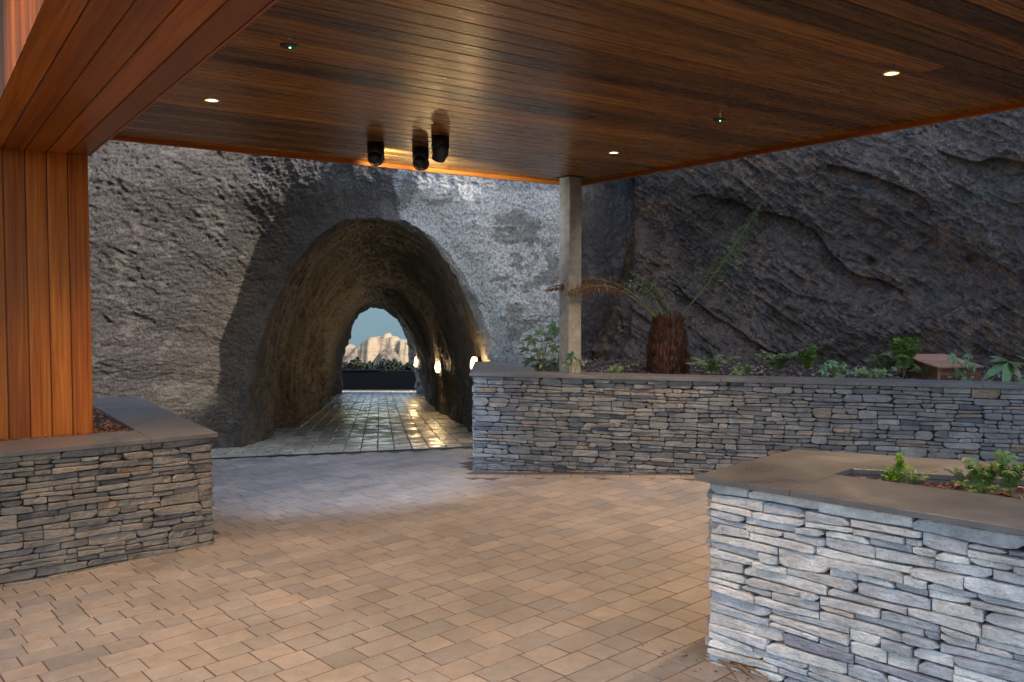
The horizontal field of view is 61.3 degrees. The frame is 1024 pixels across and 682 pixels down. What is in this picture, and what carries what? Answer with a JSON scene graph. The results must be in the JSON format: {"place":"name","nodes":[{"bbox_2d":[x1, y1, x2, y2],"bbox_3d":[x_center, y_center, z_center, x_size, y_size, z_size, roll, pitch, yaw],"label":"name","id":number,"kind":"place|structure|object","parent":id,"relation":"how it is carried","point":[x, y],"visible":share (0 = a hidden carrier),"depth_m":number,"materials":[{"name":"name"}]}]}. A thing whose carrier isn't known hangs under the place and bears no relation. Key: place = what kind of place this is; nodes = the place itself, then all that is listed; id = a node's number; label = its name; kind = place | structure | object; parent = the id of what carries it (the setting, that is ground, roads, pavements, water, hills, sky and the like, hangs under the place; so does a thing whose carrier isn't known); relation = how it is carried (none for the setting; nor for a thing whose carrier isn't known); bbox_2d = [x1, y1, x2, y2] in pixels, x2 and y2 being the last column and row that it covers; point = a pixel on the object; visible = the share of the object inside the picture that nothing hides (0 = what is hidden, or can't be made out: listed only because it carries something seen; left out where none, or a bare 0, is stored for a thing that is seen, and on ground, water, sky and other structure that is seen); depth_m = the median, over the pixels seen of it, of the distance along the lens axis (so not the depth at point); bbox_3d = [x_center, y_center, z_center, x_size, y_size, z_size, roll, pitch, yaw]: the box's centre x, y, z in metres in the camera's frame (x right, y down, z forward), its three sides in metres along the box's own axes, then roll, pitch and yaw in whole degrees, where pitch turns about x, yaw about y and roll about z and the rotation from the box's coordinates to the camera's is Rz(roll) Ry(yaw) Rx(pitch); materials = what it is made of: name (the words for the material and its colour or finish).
{"place":"outdoors","nodes":[
{"label":"outdoors","id":0,"kind":"place"},
{"bbox_2d":[211,391,473,457],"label":"tunnel paving","id":1,"kind":"structure","parent":0,"point":[292,440],"depth_m":12.33,"materials":[{"name":"grey stone"}]},
{"bbox_2d":[84,140,634,448],"bbox_3d":[-5.546,-2.618,16.462,17.874,11.092,20.483,-1,3,-20],"label":"rock face","id":2,"kind":"object","parent":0,"point":[233,295],"visible":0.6,"depth_m":9.66},
{"bbox_2d":[414,356,417,367],"bbox_3d":[-2.636,0.584,24.076,0.114,0.336,0.155,2,-5,40],"label":"wall lamp","id":3,"kind":"object","parent":2,"relation":"attached to","point":[415,363],"visible":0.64,"depth_m":24.02,"materials":[{"name":"white metal"}]},
{"bbox_2d":[471,356,481,367],"bbox_3d":[-0.426,0.277,10.402,0.065,0.190,0.155,2,-5,40],"label":"wall lamp","id":4,"kind":"object","parent":2,"relation":"attached to","point":[476,359],"visible":0.47,"depth_m":10.36,"materials":[{"name":"white metal"}]},
{"bbox_2d":[349,307,406,346],"bbox_3d":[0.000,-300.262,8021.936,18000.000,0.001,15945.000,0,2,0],"label":"sky","id":5,"kind":"structure","parent":0,"point":[370,322],"depth_m":1213.61,"materials":[{"name":"blue"}]},
{"bbox_2d":[342,390,415,390],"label":"ground","id":6,"kind":"structure","parent":0,"point":[378,390],"depth_m":29.29,"materials":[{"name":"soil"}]},
{"bbox_2d":[342,333,408,365],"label":"hills","id":7,"kind":"structure","parent":6,"relation":"on","point":[386,346],"depth_m":256.66,"materials":[{"name":"stone"}]},
{"bbox_2d":[342,356,411,369],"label":"hedge","id":8,"kind":"object","parent":6,"relation":"on","point":[384,363],"visible":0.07,"depth_m":30.98,"materials":[{"name":"green plant"}]},
{"bbox_2d":[342,369,415,389],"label":"parapet wall","id":9,"kind":"structure","parent":6,"relation":"on","point":[366,379],"depth_m":29.58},
{"bbox_2d":[0,448,783,681],"bbox_3d":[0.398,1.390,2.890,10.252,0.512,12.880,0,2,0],"label":"paving","id":10,"kind":"structure","parent":0,"point":[150,656],"depth_m":4.71,"materials":[{"name":"beige stone"}]},
{"bbox_2d":[0,395,217,587],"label":"stone planter","id":11,"kind":"object","parent":10,"relation":"on","point":[142,487],"visible":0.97,"depth_m":5.37,"materials":[{"name":"stone"}]},
{"bbox_2d":[0,146,92,440],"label":"timber pillar","id":12,"kind":"structure","parent":11,"relation":"on","point":[45,350],"depth_m":5.66,"materials":[{"name":"brown wood"}]},
{"bbox_2d":[0,0,1023,185],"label":"timber canopy","id":13,"kind":"object","parent":12,"relation":"on","point":[542,91],"visible":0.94,"depth_m":4.32,"materials":[{"name":"brown wood"}]},
{"bbox_2d":[202,98,220,102],"bbox_3d":[-1.711,-1.377,4.925,0.104,0.017,0.104,0,2,0],"label":"ceiling downlight","id":14,"kind":"object","parent":13,"relation":"attached to","point":[212,100],"visible":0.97,"depth_m":4.92,"materials":[{"name":"metal"}]},
{"bbox_2d":[280,43,298,48],"bbox_3d":[-1.004,-1.330,3.894,0.083,0.022,0.084,0,2,0],"label":"ceiling sensor","id":15,"kind":"object","parent":13,"relation":"attached to","point":[289,46],"visible":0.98,"depth_m":3.88,"materials":[{"name":"black metal"}]},
{"bbox_2d":[367,141,384,165],"bbox_3d":[-0.982,-1.343,6.224,0.124,0.167,0.141,0,2,0],"label":"ceiling spotlight","id":16,"kind":"object","parent":13,"relation":"attached to","point":[375,153],"visible":1,"depth_m":6.17,"materials":[{"name":"black metal"}]},
{"bbox_2d":[412,147,428,170],"bbox_3d":[-0.681,-1.352,6.427,0.124,0.167,0.146,0,2,0],"label":"ceiling spotlight","id":17,"kind":"object","parent":13,"relation":"attached to","point":[420,156],"visible":1,"depth_m":6.38,"materials":[{"name":"black metal"}]},
{"bbox_2d":[431,135,448,162],"bbox_3d":[-0.498,-1.327,5.995,0.126,0.180,0.137,0,2,0],"label":"ceiling spotlight","id":18,"kind":"object","parent":13,"relation":"attached to","point":[440,147],"visible":1,"depth_m":5.95,"materials":[{"name":"black metal"}]},
{"bbox_2d":[607,151,620,153],"bbox_3d":[0.779,-1.446,6.614,0.104,0.017,0.104,0,2,0],"label":"ceiling downlight","id":19,"kind":"object","parent":13,"relation":"attached to","point":[614,152],"visible":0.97,"depth_m":6.60,"materials":[{"name":"metal"}]},
{"bbox_2d":[713,118,725,120],"bbox_3d":[1.304,-1.393,5.433,0.084,0.022,0.083,0,2,0],"label":"ceiling sensor","id":20,"kind":"object","parent":13,"relation":"attached to","point":[719,119],"visible":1,"depth_m":5.41,"materials":[{"name":"black metal"}]},
{"bbox_2d":[880,70,902,76],"bbox_3d":[1.913,-1.353,4.355,0.104,0.017,0.104,0,2,0],"label":"ceiling downlight","id":21,"kind":"object","parent":13,"relation":"attached to","point":[891,73],"visible":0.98,"depth_m":4.35,"materials":[{"name":"metal"}]},
{"bbox_2d":[0,409,128,440],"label":"bark mulch","id":22,"kind":"object","parent":11,"relation":"in","point":[109,424],"visible":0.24,"depth_m":6.16,"materials":[{"name":"brown wood"}]},
{"bbox_2d":[212,446,472,458],"bbox_3d":[-1.370,1.182,9.266,4.200,0.201,0.060,0,2,0],"label":"channel drain","id":23,"kind":"object","parent":10,"relation":"on","point":[342,452],"visible":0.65,"depth_m":9.24,"materials":[{"name":"metal"}]},
{"bbox_2d":[3,460,781,681],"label":"leaf litter","id":24,"kind":"object","parent":10,"relation":"on","point":[534,590],"visible":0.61,"depth_m":3.74,"materials":[{"name":"brown plant"}]},
{"bbox_2d":[717,659,767,678],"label":"dry stalk","id":25,"kind":"object","parent":10,"relation":"on","point":[742,667],"visible":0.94,"depth_m":3.43,"materials":[{"name":"brown plant"}]},
{"bbox_2d":[469,361,1023,473],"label":"stone planter","id":26,"kind":"object","parent":10,"relation":"on","point":[527,419],"visible":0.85,"depth_m":7.30,"materials":[{"name":"stone"}]},
{"bbox_2d":[518,321,558,370],"bbox_3d":[0.283,0.071,8.137,0.445,0.520,0.275,0,2,0],"label":"leafy shrub","id":27,"kind":"object","parent":26,"relation":"on","point":[543,361],"visible":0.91,"depth_m":8.15,"materials":[{"name":"green plant"}]},
{"bbox_2d":[555,175,585,378],"bbox_3d":[0.536,-0.430,7.948,0.200,2.133,0.200,-2,3,-35],"label":"concrete post","id":28,"kind":"object","parent":26,"relation":"on","point":[570,268],"visible":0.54,"depth_m":7.88,"materials":[{"name":"concrete"}]},
{"bbox_2d":[562,351,584,373],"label":"leafy shrub","id":29,"kind":"object","parent":26,"relation":"on","point":[571,357],"visible":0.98,"depth_m":7.73,"materials":[{"name":"green plant"}]},
{"bbox_2d":[607,364,629,372],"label":"plant","id":30,"kind":"object","parent":26,"relation":"on","point":[612,367],"visible":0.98,"depth_m":7.90,"materials":[{"name":"green plant"}]},
{"bbox_2d":[545,203,761,373],"bbox_3d":[1.277,-0.406,8.186,2.111,1.810,0.532,-1,2,-12],"label":"tree fern","id":31,"kind":"object","parent":26,"relation":"on","point":[668,347],"visible":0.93,"depth_m":8.12,"materials":[{"name":"brown plant"}]},
{"bbox_2d":[685,354,740,374],"bbox_3d":[1.821,0.230,7.918,0.461,0.206,0.445,-2,3,-35],"label":"fern","id":32,"kind":"object","parent":26,"relation":"on","point":[713,367],"visible":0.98,"depth_m":7.87,"materials":[{"name":"green plant"}]},
{"bbox_2d":[731,368,742,375],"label":"plant","id":33,"kind":"object","parent":26,"relation":"on","point":[735,370],"visible":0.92,"depth_m":7.68,"materials":[{"name":"green plant"}]},
{"bbox_2d":[733,364,756,375],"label":"fern","id":34,"kind":"object","parent":26,"relation":"on","point":[747,369],"visible":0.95,"depth_m":7.74,"materials":[{"name":"green plant"}]},
{"bbox_2d":[755,349,798,375],"bbox_3d":[2.404,0.195,7.816,0.326,0.243,0.362,-1,3,-28],"label":"fern","id":35,"kind":"object","parent":26,"relation":"on","point":[778,361],"visible":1,"depth_m":7.78,"materials":[{"name":"green plant"}]},
{"bbox_2d":[544,359,1023,381],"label":"planter mulch","id":36,"kind":"object","parent":26,"relation":"on","point":[786,372],"visible":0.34,"depth_m":8.37,"materials":[{"name":"brown soil"}]},
{"bbox_2d":[795,345,818,374],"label":"fern","id":37,"kind":"object","parent":26,"relation":"on","point":[808,357],"visible":1,"depth_m":7.89,"materials":[{"name":"green plant"}]},
{"bbox_2d":[816,360,848,377],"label":"plant","id":38,"kind":"object","parent":26,"relation":"on","point":[833,365],"visible":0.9,"depth_m":7.58,"materials":[{"name":"green plant"}]},
{"bbox_2d":[851,367,897,378],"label":"plant","id":39,"kind":"object","parent":26,"relation":"on","point":[876,374],"visible":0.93,"depth_m":7.56,"materials":[{"name":"green plant"}]},
{"bbox_2d":[865,351,896,375],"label":"fern","id":40,"kind":"object","parent":26,"relation":"on","point":[885,363],"visible":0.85,"depth_m":7.88,"materials":[{"name":"green plant"}]},
{"bbox_2d":[888,337,920,377],"bbox_3d":[3.499,0.145,7.706,0.285,0.380,0.288,0,2,0],"label":"fern","id":41,"kind":"object","parent":26,"relation":"on","point":[902,351],"visible":0.98,"depth_m":7.67,"materials":[{"name":"green plant"}]},
{"bbox_2d":[909,364,940,379],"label":"fern","id":42,"kind":"object","parent":26,"relation":"on","point":[922,372],"visible":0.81,"depth_m":7.59,"materials":[{"name":"green plant"}]},
{"bbox_2d":[901,354,983,379],"bbox_3d":[3.851,0.253,7.762,0.460,0.243,0.518,0,2,-11],"label":"rock","id":43,"kind":"object","parent":26,"relation":"on","point":[935,362],"visible":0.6,"depth_m":7.61,"materials":[{"name":"brown stone"}]},
{"bbox_2d":[946,353,977,380],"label":"leafy shrub","id":44,"kind":"object","parent":26,"relation":"on","point":[966,363],"visible":0.96,"depth_m":7.32,"materials":[{"name":"green plant"}]},
{"bbox_2d":[981,355,1023,381],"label":"glossy plant","id":45,"kind":"object","parent":26,"relation":"on","point":[1006,367],"visible":0.88,"depth_m":7.07,"materials":[{"name":"green plant"}]},
{"bbox_2d":[695,449,1023,681],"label":"stone planter","id":46,"kind":"object","parent":10,"relation":"on","point":[826,566],"visible":0.96,"depth_m":3.14,"materials":[{"name":"stone"}]},
{"bbox_2d":[881,469,899,481],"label":"seedling plant","id":47,"kind":"object","parent":46,"relation":"on","point":[890,477],"visible":0.98,"depth_m":3.55,"materials":[{"name":"green plant"}]},
{"bbox_2d":[894,452,908,482],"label":"seedling plant","id":48,"kind":"object","parent":46,"relation":"on","point":[899,463],"visible":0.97,"depth_m":3.55,"materials":[{"name":"green plant"}]},
{"bbox_2d":[882,465,937,484],"bbox_3d":[1.626,0.553,3.520,0.153,0.077,0.213,-1,3,-30],"label":"fern","id":49,"kind":"object","parent":46,"relation":"on","point":[914,480],"visible":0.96,"depth_m":3.52,"materials":[{"name":"green plant"}]},
{"bbox_2d":[857,476,1023,498],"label":"trough mulch","id":50,"kind":"object","parent":46,"relation":"on","point":[927,483],"visible":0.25,"depth_m":3.46,"materials":[{"name":"brown plant"}]},
{"bbox_2d":[944,466,975,489],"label":"fern","id":51,"kind":"object","parent":46,"relation":"on","point":[957,471],"visible":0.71,"depth_m":3.42,"materials":[{"name":"green plant"}]},
{"bbox_2d":[951,476,1013,493],"bbox_3d":[1.794,0.564,3.294,0.230,0.073,0.192,0,2,0],"label":"fern","id":52,"kind":"object","parent":46,"relation":"on","point":[975,488],"visible":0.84,"depth_m":3.29,"materials":[{"name":"green plant"}]},
{"bbox_2d":[961,457,1007,493],"bbox_3d":[1.829,0.529,3.343,0.160,0.138,0.170,0,2,0],"label":"fern","id":53,"kind":"object","parent":46,"relation":"on","point":[989,474],"visible":0.92,"depth_m":3.33,"materials":[{"name":"green plant"}]},
{"bbox_2d":[992,449,1023,497],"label":"fern","id":54,"kind":"object","parent":46,"relation":"on","point":[1014,472],"visible":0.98,"depth_m":3.29,"materials":[{"name":"green plant"}]},
{"bbox_2d":[591,108,1023,387],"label":"rock slab","id":55,"kind":"object","parent":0,"point":[857,251],"visible":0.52,"depth_m":9.33,"materials":[{"name":"stone"}]}
]}

